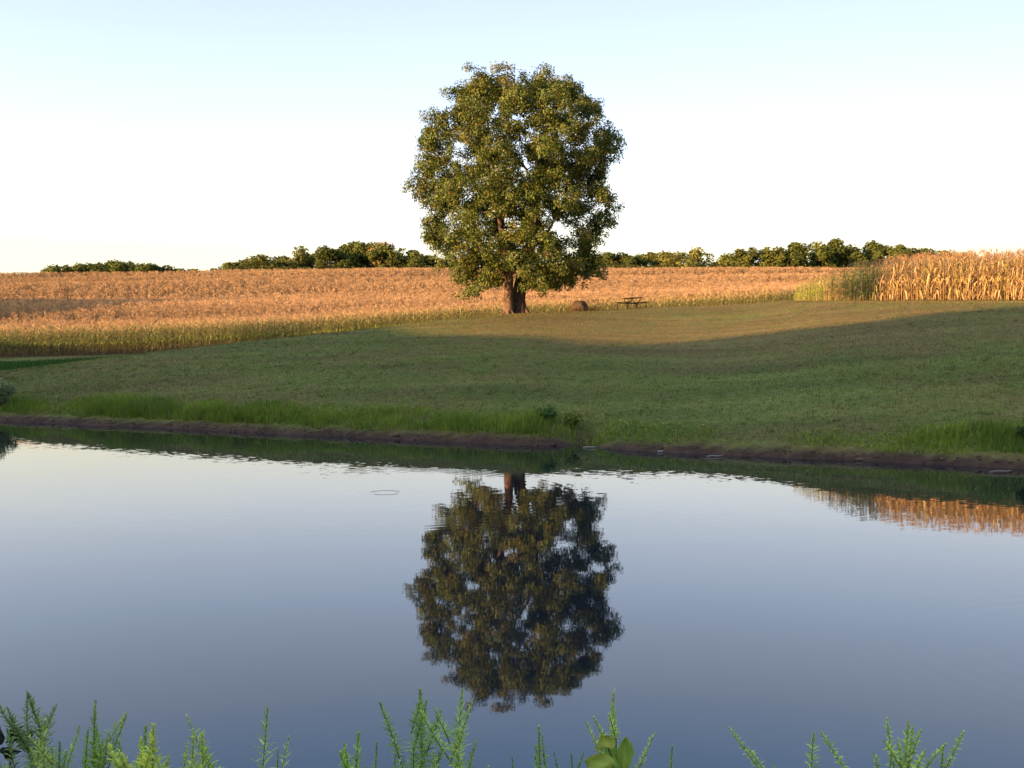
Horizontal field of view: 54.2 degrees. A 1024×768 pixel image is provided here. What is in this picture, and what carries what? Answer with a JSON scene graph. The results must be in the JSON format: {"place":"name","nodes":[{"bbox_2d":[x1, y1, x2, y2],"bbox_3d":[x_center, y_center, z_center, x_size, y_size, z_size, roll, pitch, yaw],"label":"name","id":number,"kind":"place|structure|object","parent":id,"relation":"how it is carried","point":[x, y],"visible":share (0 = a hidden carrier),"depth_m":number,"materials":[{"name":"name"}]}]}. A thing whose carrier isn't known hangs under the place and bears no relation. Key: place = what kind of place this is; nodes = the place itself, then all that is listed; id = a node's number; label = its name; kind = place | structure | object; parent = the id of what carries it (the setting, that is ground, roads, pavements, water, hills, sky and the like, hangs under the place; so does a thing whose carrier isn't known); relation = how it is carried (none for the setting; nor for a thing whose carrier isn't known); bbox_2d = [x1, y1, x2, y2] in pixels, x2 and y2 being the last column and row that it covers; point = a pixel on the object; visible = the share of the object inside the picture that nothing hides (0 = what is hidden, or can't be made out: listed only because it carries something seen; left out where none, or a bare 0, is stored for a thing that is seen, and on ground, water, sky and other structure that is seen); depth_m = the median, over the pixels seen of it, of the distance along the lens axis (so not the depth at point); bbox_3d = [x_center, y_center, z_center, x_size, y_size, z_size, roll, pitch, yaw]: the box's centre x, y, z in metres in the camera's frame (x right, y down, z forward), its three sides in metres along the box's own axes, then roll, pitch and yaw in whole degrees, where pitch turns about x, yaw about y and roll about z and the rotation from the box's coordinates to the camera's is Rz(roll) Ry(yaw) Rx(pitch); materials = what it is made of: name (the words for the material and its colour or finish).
{"place":"outdoors","nodes":[
{"label":"outdoors","id":0,"kind":"place"},
{"bbox_2d":[0,354,122,369],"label":"hollow grass","id":1,"kind":"structure","parent":0,"point":[9,365],"depth_m":74.77,"materials":[{"name":"plant"}]},
{"bbox_2d":[0,421,1023,767],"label":"pond water","id":2,"kind":"structure","parent":0,"point":[320,599],"depth_m":11.77,"materials":[{"name":"blue liquid"}]},
{"bbox_2d":[0,285,1023,468],"bbox_3d":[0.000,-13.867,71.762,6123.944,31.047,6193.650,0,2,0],"label":"ground","id":3,"kind":"structure","parent":0,"point":[736,448],"depth_m":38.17,"materials":[{"name":"plant"}]},
{"bbox_2d":[0,377,18,404],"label":"willow shrub","id":4,"kind":"object","parent":3,"relation":"on","point":[5,392],"visible":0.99,"depth_m":41.07,"materials":[{"name":"green plant"}]},
{"bbox_2d":[0,725,34,764],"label":"dark leaved plant","id":5,"kind":"object","parent":3,"relation":"on","point":[3,750],"visible":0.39,"depth_m":2.94,"materials":[{"name":"plant"}]},
{"bbox_2d":[0,691,59,767],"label":"goldenrod plant","id":6,"kind":"object","parent":3,"relation":"on","point":[25,742],"visible":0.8,"depth_m":2.73,"materials":[{"name":"plant"}]},
{"bbox_2d":[0,741,70,767],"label":"goldenrod plant","id":7,"kind":"object","parent":3,"relation":"on","point":[58,765],"visible":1,"depth_m":2.54,"materials":[{"name":"plant"}]},
{"bbox_2d":[47,264,82,277],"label":"broadleaf tree","id":8,"kind":"object","parent":3,"relation":"on","point":[66,268],"visible":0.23,"depth_m":322.34,"materials":[{"name":"green plant"}]},
{"bbox_2d":[25,712,126,767],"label":"goldenrod plant","id":9,"kind":"object","parent":3,"relation":"on","point":[42,752],"visible":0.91,"depth_m":2.63,"materials":[{"name":"plant"}]},
{"bbox_2d":[71,262,85,273],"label":"broadleaf tree","id":10,"kind":"object","parent":3,"relation":"on","point":[78,268],"visible":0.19,"depth_m":329.40,"materials":[{"name":"green plant"}]},
{"bbox_2d":[80,729,103,767],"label":"goldenrod plant","id":11,"kind":"object","parent":3,"relation":"on","point":[85,757],"visible":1,"depth_m":2.68,"materials":[{"name":"plant"}]},
{"bbox_2d":[87,726,107,767],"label":"goldenrod plant","id":12,"kind":"object","parent":3,"relation":"on","point":[106,753],"visible":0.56,"depth_m":2.75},
{"bbox_2d":[88,262,110,272],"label":"broadleaf tree","id":13,"kind":"object","parent":3,"relation":"on","point":[99,267],"visible":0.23,"depth_m":327.54,"materials":[{"name":"green plant"}]},
{"bbox_2d":[82,699,126,767],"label":"goldenrod plant","id":14,"kind":"object","parent":3,"relation":"on","point":[94,746],"visible":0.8,"depth_m":2.74,"materials":[{"name":"plant"}]},
{"bbox_2d":[106,260,128,273],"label":"broadleaf tree","id":15,"kind":"object","parent":3,"relation":"on","point":[119,266],"visible":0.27,"depth_m":323.77,"materials":[{"name":"green plant"}]},
{"bbox_2d":[117,723,157,767],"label":"goldenrod plant","id":16,"kind":"object","parent":3,"relation":"on","point":[144,742],"visible":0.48,"depth_m":2.69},
{"bbox_2d":[106,723,172,767],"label":"goldenrod plant","id":17,"kind":"object","parent":3,"relation":"on","point":[141,762],"visible":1,"depth_m":2.48,"materials":[{"name":"plant"}]},
{"bbox_2d":[127,263,153,275],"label":"broadleaf tree","id":18,"kind":"object","parent":3,"relation":"on","point":[142,268],"visible":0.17,"depth_m":325.53,"materials":[{"name":"green plant"}]},
{"bbox_2d":[133,263,162,281],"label":"broadleaf tree","id":19,"kind":"object","parent":3,"relation":"on","point":[152,267],"visible":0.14,"depth_m":327.79,"materials":[{"name":"green plant"}]},
{"bbox_2d":[155,735,209,767],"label":"goldenrod plant","id":20,"kind":"object","parent":3,"relation":"on","point":[192,757],"visible":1,"depth_m":2.45,"materials":[{"name":"plant"}]},
{"bbox_2d":[193,729,213,767],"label":"goldenrod plant","id":21,"kind":"object","parent":3,"relation":"on","point":[206,750],"visible":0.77,"depth_m":2.57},
{"bbox_2d":[216,259,255,272],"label":"broadleaf tree","id":22,"kind":"object","parent":3,"relation":"on","point":[234,265],"visible":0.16,"depth_m":272.22,"materials":[{"name":"green plant"}]},
{"bbox_2d":[186,706,291,767],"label":"goldenrod plant","id":23,"kind":"object","parent":3,"relation":"on","point":[208,755],"visible":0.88,"depth_m":2.56,"materials":[{"name":"plant"}]},
{"bbox_2d":[244,254,278,273],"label":"broadleaf tree","id":24,"kind":"object","parent":3,"relation":"on","point":[261,260],"visible":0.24,"depth_m":262.26,"materials":[{"name":"green plant"}]},
{"bbox_2d":[253,255,287,267],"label":"broadleaf tree","id":25,"kind":"object","parent":3,"relation":"on","point":[275,258],"visible":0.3,"depth_m":271.39,"materials":[{"name":"green plant"}]},
{"bbox_2d":[272,256,299,267],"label":"broadleaf tree","id":26,"kind":"object","parent":3,"relation":"on","point":[291,262],"visible":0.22,"depth_m":270.72,"materials":[{"name":"green plant"}]},
{"bbox_2d":[292,245,315,268],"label":"broadleaf tree","id":27,"kind":"object","parent":3,"relation":"on","point":[301,257],"visible":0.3,"depth_m":272.73,"materials":[{"name":"green plant"}]},
{"bbox_2d":[307,253,316,268],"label":"broadleaf tree","id":28,"kind":"object","parent":3,"relation":"on","point":[313,263],"visible":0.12,"depth_m":276.77,"materials":[{"name":"green plant"}]},
{"bbox_2d":[313,245,353,269],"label":"broadleaf tree","id":29,"kind":"object","parent":3,"relation":"on","point":[326,255],"visible":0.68,"depth_m":261.11,"materials":[{"name":"green plant"}]},
{"bbox_2d":[332,242,354,261],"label":"broadleaf tree","id":30,"kind":"object","parent":3,"relation":"on","point":[346,248],"visible":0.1,"depth_m":273.56,"materials":[{"name":"green plant"}]},
{"bbox_2d":[338,731,363,767],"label":"goldenrod plant","id":31,"kind":"object","parent":3,"relation":"on","point":[343,756],"visible":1,"depth_m":2.58,"materials":[{"name":"plant"}]},
{"bbox_2d":[338,241,392,268],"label":"broadleaf tree","id":32,"kind":"object","parent":3,"relation":"on","point":[358,256],"visible":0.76,"depth_m":266.72,"materials":[{"name":"green plant"}]},
{"bbox_2d":[365,241,406,267],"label":"broadleaf tree","id":33,"kind":"object","parent":3,"relation":"on","point":[380,260],"visible":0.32,"depth_m":268.04,"materials":[{"name":"green plant"}]},
{"bbox_2d":[377,248,402,267],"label":"broadleaf tree","id":34,"kind":"object","parent":3,"relation":"on","point":[393,261],"visible":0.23,"depth_m":264.46,"materials":[{"name":"green plant"}]},
{"bbox_2d":[397,249,423,266],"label":"broadleaf tree","id":35,"kind":"object","parent":3,"relation":"on","point":[403,260],"visible":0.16,"depth_m":267.07,"materials":[{"name":"green plant"}]},
{"bbox_2d":[379,686,443,767],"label":"goldenrod plant","id":36,"kind":"object","parent":3,"relation":"on","point":[424,754],"visible":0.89,"depth_m":2.64,"materials":[{"name":"plant"}]},
{"bbox_2d":[406,254,451,268],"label":"broadleaf tree","id":37,"kind":"object","parent":3,"relation":"on","point":[417,259],"visible":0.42,"depth_m":259.71,"materials":[{"name":"green plant"}]},
{"bbox_2d":[415,257,450,267],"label":"broadleaf tree","id":38,"kind":"object","parent":3,"relation":"on","point":[427,261],"visible":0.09,"depth_m":261.84,"materials":[{"name":"green plant"}]},
{"bbox_2d":[0,266,889,356],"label":"corn field","id":39,"kind":"structure","parent":3,"relation":"on","point":[308,295],"depth_m":123.89,"materials":[{"name":"plant"}]},
{"bbox_2d":[419,686,489,767],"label":"goldenrod plant","id":40,"kind":"object","parent":3,"relation":"on","point":[457,756],"visible":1,"depth_m":2.54,"materials":[{"name":"plant"}]},
{"bbox_2d":[3,415,1019,463],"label":"mud clods","id":41,"kind":"object","parent":3,"relation":"on","point":[245,425],"visible":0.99,"depth_m":31.16,"materials":[{"name":"soil"}]},
{"bbox_2d":[0,391,1023,454],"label":"shore grass","id":42,"kind":"structure","parent":3,"relation":"on","point":[146,407],"depth_m":32.64,"materials":[{"name":"plant"}]},
{"bbox_2d":[400,60,626,314],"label":"maple tree","id":43,"kind":"object","parent":3,"relation":"on","point":[496,194],"visible":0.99,"depth_m":65.16,"materials":[{"name":"green plant"}]},
{"bbox_2d":[530,724,549,767],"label":"goldenrod plant","id":44,"kind":"object","parent":3,"relation":"on","point":[538,760],"visible":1,"depth_m":2.73,"materials":[{"name":"plant"}]},
{"bbox_2d":[533,404,558,422],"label":"dark bush","id":45,"kind":"object","parent":3,"relation":"on","point":[548,413],"visible":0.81,"depth_m":31.21,"materials":[{"name":"green plant"}]},
{"bbox_2d":[554,749,584,767],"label":"goldenrod plant","id":46,"kind":"object","parent":3,"relation":"on","point":[556,763],"visible":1,"depth_m":2.75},
{"bbox_2d":[561,406,584,427],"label":"bush","id":47,"kind":"object","parent":3,"relation":"on","point":[571,420],"visible":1,"depth_m":31.37,"materials":[{"name":"green plant"}]},
{"bbox_2d":[571,300,587,310],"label":"boulder","id":48,"kind":"object","parent":3,"relation":"on","point":[579,304],"visible":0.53,"depth_m":68.52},
{"bbox_2d":[560,306,598,311],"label":"dry weeds","id":49,"kind":"object","parent":3,"relation":"on","point":[593,308],"visible":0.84,"depth_m":68.38,"materials":[{"name":"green plant"}]},
{"bbox_2d":[583,732,633,767],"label":"broad leaved plant","id":50,"kind":"object","parent":3,"relation":"on","point":[612,756],"visible":1,"depth_m":2.34,"materials":[{"name":"plant"}]},
{"bbox_2d":[239,261,979,274],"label":"hedge growth","id":51,"kind":"object","parent":3,"relation":"on","point":[416,266],"visible":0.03,"depth_m":256.58,"materials":[{"name":"plant"}]},
{"bbox_2d":[595,251,627,267],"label":"broadleaf tree","id":52,"kind":"object","parent":3,"relation":"on","point":[608,255],"visible":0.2,"depth_m":270.30,"materials":[{"name":"green plant"}]},
{"bbox_2d":[586,689,654,767],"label":"goldenrod plant","id":53,"kind":"object","parent":3,"relation":"on","point":[614,733],"visible":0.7,"depth_m":2.44,"materials":[{"name":"plant"}]},
{"bbox_2d":[603,255,638,269],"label":"broadleaf tree","id":54,"kind":"object","parent":3,"relation":"on","point":[623,258],"visible":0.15,"depth_m":269.43,"materials":[{"name":"green plant"}]},
{"bbox_2d":[615,297,648,308],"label":"picnic table","id":55,"kind":"object","parent":3,"relation":"on","point":[629,302],"visible":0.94,"depth_m":70.71,"materials":[{"name":"brown wood"}]},
{"bbox_2d":[258,402,1006,446],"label":"wild flowers","id":56,"kind":"object","parent":3,"relation":"on","point":[619,425],"visible":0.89,"depth_m":29.22,"materials":[{"name":"green plant"}]},
{"bbox_2d":[618,255,655,268],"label":"broadleaf tree","id":57,"kind":"object","parent":3,"relation":"on","point":[640,261],"visible":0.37,"depth_m":268.28,"materials":[{"name":"green plant"}]},
{"bbox_2d":[634,252,663,266],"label":"broadleaf tree","id":58,"kind":"object","parent":3,"relation":"on","point":[644,259],"visible":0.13,"depth_m":274.88,"materials":[{"name":"green plant"}]},
{"bbox_2d":[643,250,678,268],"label":"broadleaf tree","id":59,"kind":"object","parent":3,"relation":"on","point":[656,260],"visible":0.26,"depth_m":273.58,"materials":[{"name":"green plant"}]},
{"bbox_2d":[658,251,700,272],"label":"broadleaf tree","id":60,"kind":"object","parent":3,"relation":"on","point":[673,259],"visible":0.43,"depth_m":261.30,"materials":[{"name":"green plant"}]},
{"bbox_2d":[682,247,705,264],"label":"broadleaf tree","id":61,"kind":"object","parent":3,"relation":"on","point":[695,254],"visible":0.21,"depth_m":277.10,"materials":[{"name":"green plant"}]},
{"bbox_2d":[698,253,715,267],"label":"broadleaf tree","id":62,"kind":"object","parent":3,"relation":"on","point":[704,263],"visible":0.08,"depth_m":278.52,"materials":[{"name":"green plant"}]},
{"bbox_2d":[713,248,752,266],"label":"broadleaf tree","id":63,"kind":"object","parent":3,"relation":"on","point":[725,260],"visible":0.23,"depth_m":269.16,"materials":[{"name":"green plant"}]},
{"bbox_2d":[731,247,772,268],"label":"broadleaf tree","id":64,"kind":"object","parent":3,"relation":"on","point":[745,255],"visible":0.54,"depth_m":263.62,"materials":[{"name":"green plant"}]},
{"bbox_2d":[754,246,787,266],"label":"broadleaf tree","id":65,"kind":"object","parent":3,"relation":"on","point":[764,262],"visible":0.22,"depth_m":262.98,"materials":[{"name":"green plant"}]},
{"bbox_2d":[760,248,787,266],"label":"broadleaf tree","id":66,"kind":"object","parent":3,"relation":"on","point":[781,258],"visible":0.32,"depth_m":260.27,"materials":[{"name":"green plant"}]},
{"bbox_2d":[729,727,819,767],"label":"goldenrod plant","id":67,"kind":"object","parent":3,"relation":"on","point":[751,754],"visible":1,"depth_m":2.53,"materials":[{"name":"plant"}]},
{"bbox_2d":[783,242,832,266],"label":"broadleaf tree","id":68,"kind":"object","parent":3,"relation":"on","point":[798,253],"visible":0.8,"depth_m":262.42,"materials":[{"name":"green plant"}]},
{"bbox_2d":[807,240,836,267],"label":"broadleaf tree","id":69,"kind":"object","parent":3,"relation":"on","point":[829,263],"visible":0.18,"depth_m":270.30,"materials":[{"name":"green plant"}]},
{"bbox_2d":[811,238,856,268],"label":"broadleaf tree","id":70,"kind":"object","parent":3,"relation":"on","point":[839,252],"visible":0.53,"depth_m":266.68,"materials":[{"name":"green plant"}]},
{"bbox_2d":[839,243,863,267],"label":"broadleaf tree","id":71,"kind":"object","parent":3,"relation":"on","point":[856,252],"visible":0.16,"depth_m":267.38,"materials":[{"name":"green plant"}]},
{"bbox_2d":[837,246,879,267],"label":"broadleaf tree","id":72,"kind":"object","parent":3,"relation":"on","point":[866,256],"visible":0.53,"depth_m":267.22,"materials":[{"name":"green plant"}]},
{"bbox_2d":[858,261,864,299],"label":"corn plant","id":73,"kind":"object","parent":3,"relation":"on","point":[860,276],"visible":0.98,"depth_m":65.45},
{"bbox_2d":[862,240,892,265],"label":"broadleaf tree","id":74,"kind":"object","parent":3,"relation":"on","point":[869,247],"visible":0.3,"depth_m":273.02,"materials":[{"name":"green plant"}]},
{"bbox_2d":[870,244,909,263],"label":"broadleaf tree","id":75,"kind":"object","parent":3,"relation":"on","point":[881,255],"visible":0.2,"depth_m":268.33,"materials":[{"name":"green plant"}]},
{"bbox_2d":[820,717,964,767],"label":"goldenrod plant","id":76,"kind":"object","parent":3,"relation":"on","point":[910,752],"visible":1,"depth_m":2.43,"materials":[{"name":"plant"}]},
{"bbox_2d":[887,250,912,264],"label":"broadleaf tree","id":77,"kind":"object","parent":3,"relation":"on","point":[903,253],"visible":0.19,"depth_m":260.03,"materials":[{"name":"green plant"}]},
{"bbox_2d":[895,258,908,299],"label":"corn plant","id":78,"kind":"object","parent":3,"relation":"on","point":[901,285],"visible":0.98,"depth_m":64.15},
{"bbox_2d":[898,254,913,299],"bbox_3d":[25.318,-6.884,64.080,0.544,3.162,1.186,-1,3,-28],"label":"corn plant","id":79,"kind":"object","parent":3,"relation":"on","point":[903,291],"visible":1,"depth_m":64.03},
{"bbox_2d":[793,247,1023,300],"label":"corn block","id":80,"kind":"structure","parent":3,"relation":"on","point":[886,273],"depth_m":66.01,"materials":[{"name":"plant"}]},
{"bbox_2d":[903,247,942,262],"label":"broadleaf tree","id":81,"kind":"object","parent":3,"relation":"on","point":[912,251],"visible":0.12,"depth_m":266.24,"materials":[{"name":"green plant"}]},
{"bbox_2d":[917,252,937,299],"bbox_3d":[26.521,-6.897,63.637,1.279,3.219,0.662,-1,2,-19],"label":"corn plant","id":82,"kind":"object","parent":3,"relation":"on","point":[928,254],"visible":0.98,"depth_m":63.62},
{"bbox_2d":[926,252,936,299],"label":"corn plant","id":83,"kind":"object","parent":3,"relation":"on","point":[930,277],"visible":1,"depth_m":63.56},
{"bbox_2d":[920,248,947,255],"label":"broadleaf tree","id":84,"kind":"object","parent":3,"relation":"on","point":[928,250],"visible":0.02,"depth_m":279.89,"materials":[{"name":"green plant"}]},
{"bbox_2d":[927,255,940,299],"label":"corn plant","id":85,"kind":"object","parent":3,"relation":"on","point":[935,280],"visible":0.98,"depth_m":63.39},
{"bbox_2d":[930,250,939,299],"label":"corn plant","id":86,"kind":"object","parent":3,"relation":"on","point":[937,277],"visible":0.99,"depth_m":63.63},
{"bbox_2d":[937,251,952,299],"bbox_3d":[27.366,-6.928,63.437,1.421,3.341,0.489,2,3,36],"label":"corn plant","id":87,"kind":"object","parent":3,"relation":"on","point":[943,275],"visible":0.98,"depth_m":63.39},
{"bbox_2d":[936,250,955,299],"bbox_3d":[27.502,-6.941,63.474,1.334,3.358,0.690,1,2,13],"label":"corn plant","id":88,"kind":"object","parent":3,"relation":"on","point":[944,277],"visible":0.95,"depth_m":63.48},
{"bbox_2d":[946,251,959,296],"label":"corn plant","id":89,"kind":"object","parent":3,"relation":"on","point":[952,278],"visible":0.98,"depth_m":63.18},
{"bbox_2d":[945,253,960,299],"bbox_3d":[27.871,-6.815,63.301,1.180,3.143,0.541,-1,2,-19],"label":"corn plant","id":90,"kind":"object","parent":3,"relation":"on","point":[953,274],"visible":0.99,"depth_m":63.26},
{"bbox_2d":[959,252,969,299],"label":"corn plant","id":91,"kind":"object","parent":3,"relation":"on","point":[963,278],"visible":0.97,"depth_m":62.93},
{"bbox_2d":[962,250,975,299],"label":"corn plant","id":92,"kind":"object","parent":3,"relation":"on","point":[968,278],"visible":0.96,"depth_m":62.97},
{"bbox_2d":[967,251,976,297],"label":"corn plant","id":93,"kind":"object","parent":3,"relation":"on","point":[972,252],"visible":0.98,"depth_m":62.49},
{"bbox_2d":[981,255,993,296],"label":"corn plant","id":94,"kind":"object","parent":3,"relation":"on","point":[988,275],"visible":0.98,"depth_m":62.40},
{"bbox_2d":[984,250,998,299],"bbox_3d":[29.844,-6.766,62.444,0.653,3.177,1.262,-1,2,-14],"label":"corn plant","id":95,"kind":"object","parent":3,"relation":"on","point":[988,293],"visible":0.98,"depth_m":62.48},
{"bbox_2d":[989,256,997,299],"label":"corn plant","id":96,"kind":"object","parent":3,"relation":"on","point":[991,295],"visible":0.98,"depth_m":62.25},
{"bbox_2d":[991,253,1005,298],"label":"corn plant","id":97,"kind":"object","parent":3,"relation":"on","point":[997,279],"visible":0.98,"depth_m":62.18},
{"bbox_2d":[993,253,1007,299],"bbox_3d":[30.392,-6.727,62.163,0.626,3.130,1.337,0,2,5],"label":"corn plant","id":98,"kind":"object","parent":3,"relation":"on","point":[1001,277],"visible":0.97,"depth_m":62.13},
{"bbox_2d":[997,251,1010,299],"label":"corn plant","id":99,"kind":"object","parent":3,"relation":"on","point":[1004,275],"visible":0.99,"depth_m":62.07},
{"bbox_2d":[1002,255,1014,299],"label":"corn plant","id":100,"kind":"object","parent":3,"relation":"on","point":[1008,279],"visible":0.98,"depth_m":61.95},
{"bbox_2d":[1003,253,1017,299],"bbox_3d":[30.899,-6.766,62.134,0.668,3.247,1.290,0,2,-1],"label":"corn plant","id":101,"kind":"object","parent":3,"relation":"on","point":[1009,280],"visible":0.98,"depth_m":62.17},
{"bbox_2d":[1003,250,1022,299],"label":"corn plant","id":102,"kind":"object","parent":3,"relation":"on","point":[1014,253],"visible":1,"depth_m":61.77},
{"bbox_2d":[1016,412,1023,442],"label":"reed clump","id":103,"kind":"object","parent":3,"relation":"on","point":[1021,431],"visible":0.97,"depth_m":25.31,"materials":[{"name":"green plant"}]},
{"bbox_2d":[0,0,1023,276],"label":"sky","id":104,"kind":"structure","parent":0,"point":[202,135],"materials":[{"name":"white"}]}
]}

